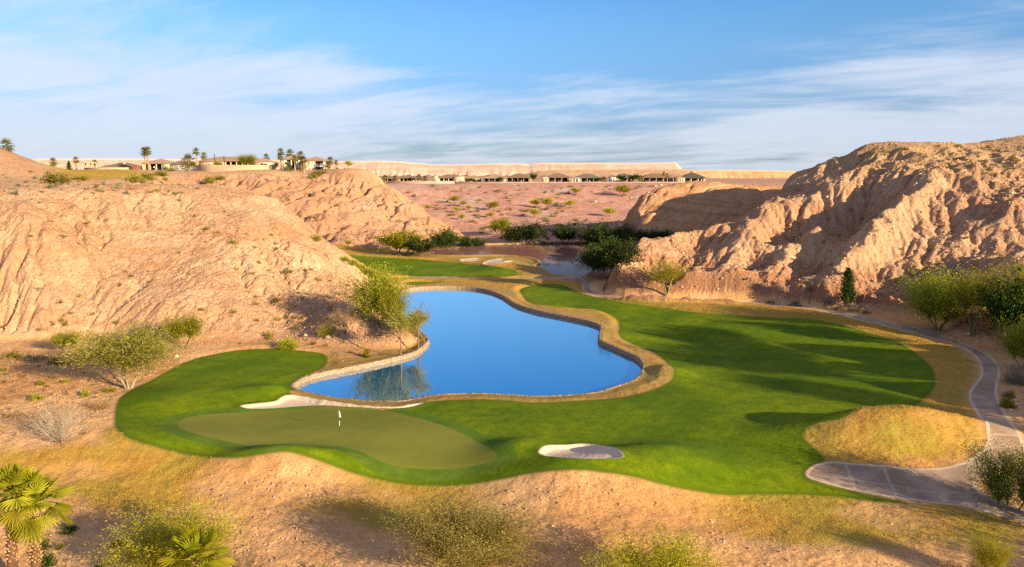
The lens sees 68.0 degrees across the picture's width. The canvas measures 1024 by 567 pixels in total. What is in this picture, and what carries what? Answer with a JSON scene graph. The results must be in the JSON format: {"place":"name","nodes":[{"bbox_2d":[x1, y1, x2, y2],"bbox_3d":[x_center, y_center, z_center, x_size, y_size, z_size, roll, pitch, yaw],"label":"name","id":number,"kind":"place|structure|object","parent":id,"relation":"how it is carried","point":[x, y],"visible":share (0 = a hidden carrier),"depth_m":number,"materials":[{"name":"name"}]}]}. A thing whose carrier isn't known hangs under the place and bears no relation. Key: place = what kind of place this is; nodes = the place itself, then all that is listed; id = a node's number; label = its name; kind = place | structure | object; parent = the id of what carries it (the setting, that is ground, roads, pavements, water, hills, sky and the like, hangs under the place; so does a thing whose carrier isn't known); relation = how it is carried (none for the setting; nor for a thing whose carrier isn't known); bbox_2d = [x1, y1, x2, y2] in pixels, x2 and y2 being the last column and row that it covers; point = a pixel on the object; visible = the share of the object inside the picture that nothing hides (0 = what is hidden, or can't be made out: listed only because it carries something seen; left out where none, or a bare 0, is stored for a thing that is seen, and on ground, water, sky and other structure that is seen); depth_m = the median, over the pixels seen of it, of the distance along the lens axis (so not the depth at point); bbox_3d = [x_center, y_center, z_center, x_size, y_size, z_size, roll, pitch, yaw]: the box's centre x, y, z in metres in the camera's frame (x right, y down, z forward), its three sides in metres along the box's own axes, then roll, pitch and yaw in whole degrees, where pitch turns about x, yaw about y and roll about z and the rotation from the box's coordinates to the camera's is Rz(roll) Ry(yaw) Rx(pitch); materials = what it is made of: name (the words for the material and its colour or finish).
{"place":"outdoors","nodes":[
{"label":"outdoors","id":0,"kind":"place"},
{"bbox_2d":[0,183,421,347],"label":"hill","id":1,"kind":"structure","parent":0,"point":[49,251],"depth_m":139.90,"materials":[{"name":"stone"}]},
{"bbox_2d":[3,183,416,347],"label":"rubble","id":2,"kind":"object","parent":1,"relation":"on","point":[227,279],"visible":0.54,"depth_m":137.56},
{"bbox_2d":[314,322,334,336],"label":"bush","id":3,"kind":"object","parent":1,"relation":"on","point":[322,333],"visible":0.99,"depth_m":121.55,"materials":[{"name":"green plant"}]},
{"bbox_2d":[325,303,359,334],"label":"bare shrub","id":4,"kind":"object","parent":1,"relation":"on","point":[342,320],"visible":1,"depth_m":121.15,"materials":[{"name":"brown plant"}]},
{"bbox_2d":[328,247,414,326],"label":"mesquite tree","id":5,"kind":"object","parent":1,"relation":"on","point":[365,300],"visible":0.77,"depth_m":122.14,"materials":[{"name":"green plant"}]},
{"bbox_2d":[373,275,416,329],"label":"mesquite tree","id":6,"kind":"object","parent":1,"relation":"on","point":[388,308],"visible":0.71,"depth_m":121.31,"materials":[{"name":"green plant"}]},
{"bbox_2d":[0,147,473,250],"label":"hill","id":7,"kind":"structure","parent":0,"point":[320,201],"depth_m":317.50,"materials":[{"name":"stone"}]},
{"bbox_2d":[0,137,15,151],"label":"palm tree","id":8,"kind":"object","parent":7,"relation":"on","point":[9,148],"visible":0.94,"depth_m":257.55,"materials":[{"name":"green plant"}]},
{"bbox_2d":[36,169,76,183],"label":"bush","id":9,"kind":"object","parent":7,"relation":"on","point":[52,178],"visible":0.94,"depth_m":208.56,"materials":[{"name":"green plant"}]},
{"bbox_2d":[84,167,128,169],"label":"garden wall","id":10,"kind":"structure","parent":7,"relation":"on","point":[108,168],"depth_m":357.93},
{"bbox_2d":[101,162,141,169],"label":"house","id":11,"kind":"structure","parent":7,"relation":"on","point":[123,164],"depth_m":386.45,"materials":[{"name":"beige paint"}]},
{"bbox_2d":[124,171,142,182],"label":"bush","id":12,"kind":"object","parent":7,"relation":"on","point":[133,178],"visible":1,"depth_m":230.64,"materials":[{"name":"green plant"}]},
{"bbox_2d":[140,170,157,180],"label":"bush","id":13,"kind":"object","parent":7,"relation":"on","point":[147,176],"visible":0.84,"depth_m":242.46,"materials":[{"name":"green plant"}]},
{"bbox_2d":[140,159,172,169],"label":"house","id":14,"kind":"structure","parent":7,"relation":"on","point":[161,164],"depth_m":380.49,"materials":[{"name":"beige paint"}]},
{"bbox_2d":[170,160,197,170],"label":"house","id":15,"kind":"structure","parent":7,"relation":"on","point":[176,165],"depth_m":381.59,"materials":[{"name":"grey paint"}]},
{"bbox_2d":[180,153,195,170],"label":"tree","id":16,"kind":"object","parent":7,"relation":"on","point":[188,165],"visible":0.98,"depth_m":356.69,"materials":[{"name":"green plant"}]},
{"bbox_2d":[196,165,270,171],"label":"garden wall","id":17,"kind":"structure","parent":7,"relation":"on","point":[213,168],"depth_m":347.06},
{"bbox_2d":[198,157,274,168],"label":"house","id":18,"kind":"structure","parent":7,"relation":"on","point":[232,161],"depth_m":367.54,"materials":[{"name":"beige paint"}]},
{"bbox_2d":[234,153,257,164],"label":"olive tree","id":19,"kind":"object","parent":7,"relation":"on","point":[248,160],"visible":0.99,"depth_m":352.66,"materials":[{"name":"green plant"}]},
{"bbox_2d":[282,154,307,169],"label":"house","id":20,"kind":"structure","parent":7,"relation":"on","point":[297,163],"depth_m":361.83,"materials":[{"name":"beige paint"}]},
{"bbox_2d":[299,157,329,169],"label":"house","id":21,"kind":"structure","parent":7,"relation":"on","point":[313,163],"depth_m":352.02,"materials":[{"name":"beige paint"}]},
{"bbox_2d":[31,158,681,175],"bbox_3d":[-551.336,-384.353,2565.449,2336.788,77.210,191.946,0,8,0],"label":"hill","id":22,"kind":"structure","parent":0,"point":[389,168],"depth_m":2533.89,"materials":[{"name":"sand"}]},
{"bbox_2d":[404,282,434,284],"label":"tee lawn","id":23,"kind":"structure","parent":0,"point":[417,283],"depth_m":193.29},
{"bbox_2d":[296,288,641,400],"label":"water","id":24,"kind":"structure","parent":0,"point":[482,342],"depth_m":111.45,"materials":[{"name":"liquid"}]},
{"bbox_2d":[483,258,514,264],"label":"sand bunker","id":25,"kind":"object","parent":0,"point":[495,261],"visible":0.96,"depth_m":231.77},
{"bbox_2d":[0,176,1023,566],"bbox_3d":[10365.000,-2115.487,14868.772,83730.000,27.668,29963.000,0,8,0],"label":"ground","id":26,"kind":"structure","parent":0,"point":[672,514],"depth_m":60.51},
{"bbox_2d":[0,349,25,358],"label":"shrub","id":27,"kind":"object","parent":26,"relation":"on","point":[14,355],"visible":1,"depth_m":109.51,"materials":[{"name":"green plant"}]},
{"bbox_2d":[0,461,53,566],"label":"palm tree","id":28,"kind":"object","parent":26,"relation":"on","point":[13,475],"visible":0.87,"depth_m":44.96,"materials":[{"name":"green plant"}]},
{"bbox_2d":[28,392,45,401],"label":"bush","id":29,"kind":"object","parent":26,"relation":"on","point":[40,397],"visible":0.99,"depth_m":86.87,"materials":[{"name":"green plant"}]},
{"bbox_2d":[0,470,75,566],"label":"palm tree","id":30,"kind":"object","parent":26,"relation":"on","point":[34,529],"visible":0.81,"depth_m":45.42,"materials":[{"name":"green plant"}]},
{"bbox_2d":[21,354,54,362],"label":"shrub","id":31,"kind":"object","parent":26,"relation":"on","point":[30,357],"visible":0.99,"depth_m":107.80,"materials":[{"name":"grey plant"}]},
{"bbox_2d":[40,536,52,549],"bbox_3d":[-33.405,18.448,54.014,1.421,1.165,1.181,-3,9,-21],"label":"bush","id":32,"kind":"object","parent":26,"relation":"on","point":[45,545],"visible":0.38,"depth_m":54.03,"materials":[{"name":"green plant"}]},
{"bbox_2d":[41,552,56,566],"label":"bush","id":33,"kind":"object","parent":26,"relation":"on","point":[47,559],"visible":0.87,"depth_m":52.06,"materials":[{"name":"green plant"}]},
{"bbox_2d":[3,395,99,455],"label":"bare shrub","id":34,"kind":"object","parent":26,"relation":"on","point":[59,434],"visible":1,"depth_m":69.48,"materials":[{"name":"grey plant"}]},
{"bbox_2d":[43,357,76,365],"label":"shrub","id":35,"kind":"object","parent":26,"relation":"on","point":[53,361],"visible":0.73,"depth_m":105.61,"materials":[{"name":"green plant"}]},
{"bbox_2d":[41,326,86,351],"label":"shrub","id":36,"kind":"object","parent":26,"relation":"on","point":[58,340],"visible":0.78,"depth_m":112.75,"materials":[{"name":"green plant"}]},
{"bbox_2d":[57,523,80,534],"bbox_3d":[-32.886,18.148,56.324,1.619,0.807,1.375,-5,9,-29],"label":"bush","id":37,"kind":"object","parent":26,"relation":"on","point":[70,527],"visible":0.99,"depth_m":56.30,"materials":[{"name":"green plant"}]},
{"bbox_2d":[88,400,111,409],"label":"dead bush","id":38,"kind":"object","parent":26,"relation":"on","point":[100,406],"visible":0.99,"depth_m":82.06,"materials":[{"name":"beige plant"}]},
{"bbox_2d":[35,305,204,388],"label":"mesquite tree","id":39,"kind":"object","parent":26,"relation":"on","point":[124,353],"visible":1,"depth_m":89.91,"materials":[{"name":"green plant"}]},
{"bbox_2d":[63,483,259,566],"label":"palo verde tree","id":40,"kind":"object","parent":26,"relation":"on","point":[156,544],"visible":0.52,"depth_m":49.40,"materials":[{"name":"green plant"}]},
{"bbox_2d":[154,308,211,348],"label":"mesquite tree","id":41,"kind":"object","parent":26,"relation":"on","point":[178,328],"visible":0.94,"depth_m":116.52,"materials":[{"name":"green plant"}]},
{"bbox_2d":[155,525,236,566],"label":"palm tree","id":42,"kind":"object","parent":26,"relation":"on","point":[198,538],"visible":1,"depth_m":44.52,"materials":[{"name":"green plant"}]},
{"bbox_2d":[225,534,273,566],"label":"bare shrub","id":43,"kind":"object","parent":26,"relation":"on","point":[252,557],"visible":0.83,"depth_m":50.15,"materials":[{"name":"brown plant"}]},
{"bbox_2d":[274,335,300,350],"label":"bush","id":44,"kind":"object","parent":26,"relation":"on","point":[289,344],"visible":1,"depth_m":118.11,"materials":[{"name":"green plant"}]},
{"bbox_2d":[177,406,496,469],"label":"putting green","id":45,"kind":"object","parent":26,"relation":"on","point":[396,439],"visible":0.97,"depth_m":74.30,"materials":[{"name":"plant"}]},
{"bbox_2d":[368,228,430,255],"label":"shore tree","id":46,"kind":"object","parent":26,"relation":"on","point":[394,242],"visible":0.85,"depth_m":252.04,"materials":[{"name":"green plant"}]},
{"bbox_2d":[385,301,419,354],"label":"shore tree","id":47,"kind":"object","parent":26,"relation":"on","point":[395,320],"visible":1,"depth_m":111.32,"materials":[{"name":"green plant"}]},
{"bbox_2d":[404,302,431,347],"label":"shore tree","id":48,"kind":"object","parent":26,"relation":"on","point":[417,320],"visible":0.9,"depth_m":115.65,"materials":[{"name":"green plant"}]},
{"bbox_2d":[401,232,440,255],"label":"shore tree","id":49,"kind":"object","parent":26,"relation":"on","point":[419,248],"visible":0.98,"depth_m":250.47,"materials":[{"name":"green plant"}]},
{"bbox_2d":[349,255,516,276],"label":"fairway","id":50,"kind":"structure","parent":26,"relation":"on","point":[421,267],"depth_m":221.81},
{"bbox_2d":[425,225,467,248],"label":"shore tree","id":51,"kind":"object","parent":26,"relation":"on","point":[447,238],"visible":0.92,"depth_m":278.54,"materials":[{"name":"green plant"}]},
{"bbox_2d":[362,480,567,566],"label":"mesquite tree","id":52,"kind":"object","parent":26,"relation":"on","point":[478,537],"visible":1,"depth_m":49.42,"materials":[{"name":"plant"}]},
{"bbox_2d":[290,285,644,401],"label":"retaining wall","id":53,"kind":"structure","parent":26,"relation":"on","point":[420,349],"depth_m":111.89,"materials":[{"name":"stone"}]},
{"bbox_2d":[456,234,479,246],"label":"shore tree","id":54,"kind":"object","parent":26,"relation":"on","point":[467,241],"visible":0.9,"depth_m":287.94,"materials":[{"name":"green plant"}]},
{"bbox_2d":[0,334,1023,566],"bbox_3d":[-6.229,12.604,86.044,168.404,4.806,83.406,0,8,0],"label":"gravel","id":55,"kind":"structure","parent":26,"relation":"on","point":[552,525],"depth_m":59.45,"materials":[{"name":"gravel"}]},
{"bbox_2d":[496,225,527,243],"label":"shore tree","id":56,"kind":"object","parent":26,"relation":"on","point":[510,237],"visible":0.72,"depth_m":295.07,"materials":[{"name":"green plant"}]},
{"bbox_2d":[0,251,1023,546],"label":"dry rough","id":57,"kind":"object","parent":26,"relation":"on","point":[868,427],"visible":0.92,"depth_m":65.33,"materials":[{"name":"plant"}]},
{"bbox_2d":[0,309,1022,566],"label":"grass","id":58,"kind":"structure","parent":57,"relation":"on","point":[966,361],"depth_m":64.86,"materials":[{"name":"green plant"}]},
{"bbox_2d":[453,243,577,269],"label":"retaining wall","id":59,"kind":"structure","parent":26,"relation":"on","point":[526,243],"depth_m":297.50,"materials":[{"name":"stone"}]},
{"bbox_2d":[114,284,935,503],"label":"fairway","id":60,"kind":"structure","parent":26,"relation":"on","point":[737,405],"depth_m":85.08,"materials":[{"name":"plant"}]},
{"bbox_2d":[241,395,422,408],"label":"sand bunker","id":61,"kind":"object","parent":60,"relation":"in","point":[286,401],"visible":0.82,"depth_m":86.96},
{"bbox_2d":[539,443,623,458],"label":"sand bunker","id":62,"kind":"object","parent":60,"relation":"in","point":[585,451],"visible":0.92,"depth_m":68.13},
{"bbox_2d":[498,218,554,243],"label":"shore tree","id":63,"kind":"object","parent":26,"relation":"on","point":[533,232],"visible":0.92,"depth_m":295.88,"materials":[{"name":"green plant"}]},
{"bbox_2d":[549,224,580,243],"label":"shore tree","id":64,"kind":"object","parent":26,"relation":"on","point":[563,233],"visible":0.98,"depth_m":296.73,"materials":[{"name":"green plant"}]},
{"bbox_2d":[576,241,600,269],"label":"shore tree","id":65,"kind":"object","parent":26,"relation":"on","point":[586,255],"visible":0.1,"depth_m":217.25,"materials":[{"name":"green plant"}]},
{"bbox_2d":[568,219,623,247],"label":"shore tree","id":66,"kind":"object","parent":26,"relation":"on","point":[588,233],"visible":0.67,"depth_m":278.34,"materials":[{"name":"green plant"}]},
{"bbox_2d":[591,222,633,244],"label":"shore tree","id":67,"kind":"object","parent":26,"relation":"on","point":[628,228],"visible":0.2,"depth_m":277.94,"materials":[{"name":"green plant"}]},
{"bbox_2d":[563,507,745,566],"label":"palo verde tree","id":68,"kind":"object","parent":26,"relation":"on","point":[669,557],"visible":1,"depth_m":47.81,"materials":[{"name":"green plant"}]},
{"bbox_2d":[634,252,690,295],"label":"palo verde tree","id":69,"kind":"object","parent":26,"relation":"on","point":[663,277],"visible":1,"depth_m":166.39,"materials":[{"name":"green plant"}]},
{"bbox_2d":[801,280,814,302],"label":"desert tree","id":70,"kind":"object","parent":26,"relation":"on","point":[809,288],"visible":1,"depth_m":156.16,"materials":[{"name":"green plant"}]},
{"bbox_2d":[869,258,987,330],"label":"mesquite tree","id":71,"kind":"object","parent":26,"relation":"on","point":[928,302],"visible":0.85,"depth_m":128.94,"materials":[{"name":"green plant"}]},
{"bbox_2d":[953,422,1023,516],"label":"shrub","id":72,"kind":"object","parent":26,"relation":"on","point":[998,485],"visible":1,"depth_m":58.69,"materials":[{"name":"plant"}]},
{"bbox_2d":[965,526,1023,566],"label":"shrub","id":73,"kind":"object","parent":26,"relation":"on","point":[993,558],"visible":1,"depth_m":49.68,"materials":[{"name":"green plant"}]},
{"bbox_2d":[986,311,1023,368],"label":"mesquite tree","id":74,"kind":"object","parent":26,"relation":"on","point":[1014,345],"visible":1,"depth_m":102.50,"materials":[{"name":"green plant"}]},
{"bbox_2d":[997,395,1017,408],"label":"shrub","id":75,"kind":"object","parent":26,"relation":"on","point":[1006,402],"visible":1,"depth_m":83.30,"materials":[{"name":"green plant"}]},
{"bbox_2d":[1001,388,1017,398],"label":"shrub","id":76,"kind":"object","parent":26,"relation":"on","point":[1010,394],"visible":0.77,"depth_m":87.94,"materials":[{"name":"beige plant"}]},
{"bbox_2d":[998,358,1023,385],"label":"sage shrub","id":77,"kind":"object","parent":26,"relation":"on","point":[1019,380],"visible":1,"depth_m":93.57,"materials":[{"name":"grey plant"}]},
{"bbox_2d":[0,0,1023,171],"label":"sky","id":78,"kind":"structure","parent":0,"point":[769,85],"materials":[{"name":"blue"}]},
{"bbox_2d":[414,244,619,276],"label":"water","id":79,"kind":"structure","parent":0,"point":[557,259],"depth_m":262.89,"materials":[{"name":"liquid"}]},
{"bbox_2d":[384,180,786,240],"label":"hill","id":80,"kind":"structure","parent":0,"point":[583,207],"depth_m":421.62,"materials":[{"name":"soil"}]},
{"bbox_2d":[398,175,417,180],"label":"house","id":81,"kind":"structure","parent":80,"relation":"on","point":[407,178],"depth_m":499.64,"materials":[{"name":"beige paint"}]},
{"bbox_2d":[388,181,454,183],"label":"garden wall","id":82,"kind":"structure","parent":80,"relation":"on","point":[426,182],"depth_m":484.84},
{"bbox_2d":[433,174,464,181],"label":"house","id":83,"kind":"structure","parent":80,"relation":"on","point":[452,177],"depth_m":497.42,"materials":[{"name":"beige paint"}]},
{"bbox_2d":[465,175,481,181],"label":"house","id":84,"kind":"structure","parent":80,"relation":"on","point":[478,178],"depth_m":509.32,"materials":[{"name":"beige paint"}]},
{"bbox_2d":[483,174,505,181],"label":"house","id":85,"kind":"structure","parent":80,"relation":"on","point":[491,178],"depth_m":499.07,"materials":[{"name":"grey paint"}]},
{"bbox_2d":[484,217,512,234],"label":"shore tree","id":86,"kind":"object","parent":80,"relation":"on","point":[496,224],"visible":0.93,"depth_m":320.66,"materials":[{"name":"green plant"}]},
{"bbox_2d":[506,174,530,181],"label":"house","id":87,"kind":"structure","parent":80,"relation":"on","point":[518,178],"depth_m":500.87,"materials":[{"name":"beige paint"}]},
{"bbox_2d":[541,173,570,181],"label":"house","id":88,"kind":"structure","parent":80,"relation":"on","point":[557,177],"depth_m":499.21,"materials":[{"name":"beige paint"}]},
{"bbox_2d":[455,182,682,182],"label":"garden wall","id":89,"kind":"structure","parent":80,"relation":"on","point":[568,182],"depth_m":484.75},
{"bbox_2d":[574,174,600,181],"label":"house","id":90,"kind":"structure","parent":80,"relation":"on","point":[586,177],"depth_m":499.76,"materials":[{"name":"grey paint"}]},
{"bbox_2d":[608,173,634,181],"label":"house","id":91,"kind":"structure","parent":80,"relation":"on","point":[612,178],"depth_m":498.52,"materials":[{"name":"beige paint"}]},
{"bbox_2d":[612,183,635,196],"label":"palo verde tree","id":92,"kind":"object","parent":80,"relation":"on","point":[624,189],"visible":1,"depth_m":433.67,"materials":[{"name":"green plant"}]},
{"bbox_2d":[639,173,673,181],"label":"house","id":93,"kind":"structure","parent":80,"relation":"on","point":[654,177],"depth_m":501.38,"materials":[{"name":"grey paint"}]},
{"bbox_2d":[674,173,706,181],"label":"house","id":94,"kind":"structure","parent":80,"relation":"on","point":[690,177],"depth_m":494.00,"materials":[{"name":"beige paint"}]},
{"bbox_2d":[524,169,696,176],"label":"hill","id":95,"kind":"structure","parent":0,"point":[595,172],"depth_m":1464.90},
{"bbox_2d":[249,135,1023,357],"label":"hill","id":96,"kind":"structure","parent":0,"point":[819,205],"depth_m":175.18,"materials":[{"name":"stone"}]},
{"bbox_2d":[572,232,628,277],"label":"shore tree","id":97,"kind":"object","parent":96,"relation":"on","point":[594,258],"visible":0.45,"depth_m":197.13,"materials":[{"name":"green plant"}]},
{"bbox_2d":[597,231,647,273],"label":"shore tree","id":98,"kind":"object","parent":96,"relation":"on","point":[620,252],"visible":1,"depth_m":169.90,"materials":[{"name":"green plant"}]},
{"bbox_2d":[609,135,1023,313],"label":"rubble","id":99,"kind":"object","parent":96,"relation":"on","point":[949,233],"visible":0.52,"depth_m":176.46,"materials":[{"name":"stone"}]},
{"bbox_2d":[835,266,858,305],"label":"pine tree","id":100,"kind":"object","parent":96,"relation":"on","point":[847,290],"visible":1,"depth_m":150.33,"materials":[{"name":"green plant"}]},
{"bbox_2d":[930,256,1006,336],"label":"mesquite tree","id":101,"kind":"object","parent":96,"relation":"on","point":[969,292],"visible":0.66,"depth_m":122.84,"materials":[{"name":"green plant"}]},
{"bbox_2d":[963,243,1023,308],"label":"mesquite tree","id":102,"kind":"object","parent":96,"relation":"on","point":[1021,278],"visible":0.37,"depth_m":118.27,"materials":[{"name":"green plant"}]},
{"bbox_2d":[974,266,1023,349],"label":"tree","id":103,"kind":"object","parent":96,"relation":"on","point":[1014,304],"visible":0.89,"depth_m":110.72,"materials":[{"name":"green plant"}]},
{"bbox_2d":[620,181,782,244],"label":"hill","id":104,"kind":"structure","parent":0,"point":[689,206],"depth_m":277.06,"materials":[{"name":"stone"}]},
{"bbox_2d":[618,228,663,242],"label":"shore tree","id":105,"kind":"object","parent":104,"relation":"on","point":[639,235],"visible":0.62,"depth_m":255.89,"materials":[{"name":"green plant"}]},
{"bbox_2d":[647,229,676,237],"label":"shore tree","id":106,"kind":"object","parent":104,"relation":"on","point":[667,233],"visible":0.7,"depth_m":255.06,"materials":[{"name":"green plant"}]},
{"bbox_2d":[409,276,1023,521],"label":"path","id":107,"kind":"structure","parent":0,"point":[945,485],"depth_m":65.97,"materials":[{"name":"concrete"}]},
{"bbox_2d":[688,170,794,177],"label":"hill","id":108,"kind":"structure","parent":0,"point":[742,174],"depth_m":783.91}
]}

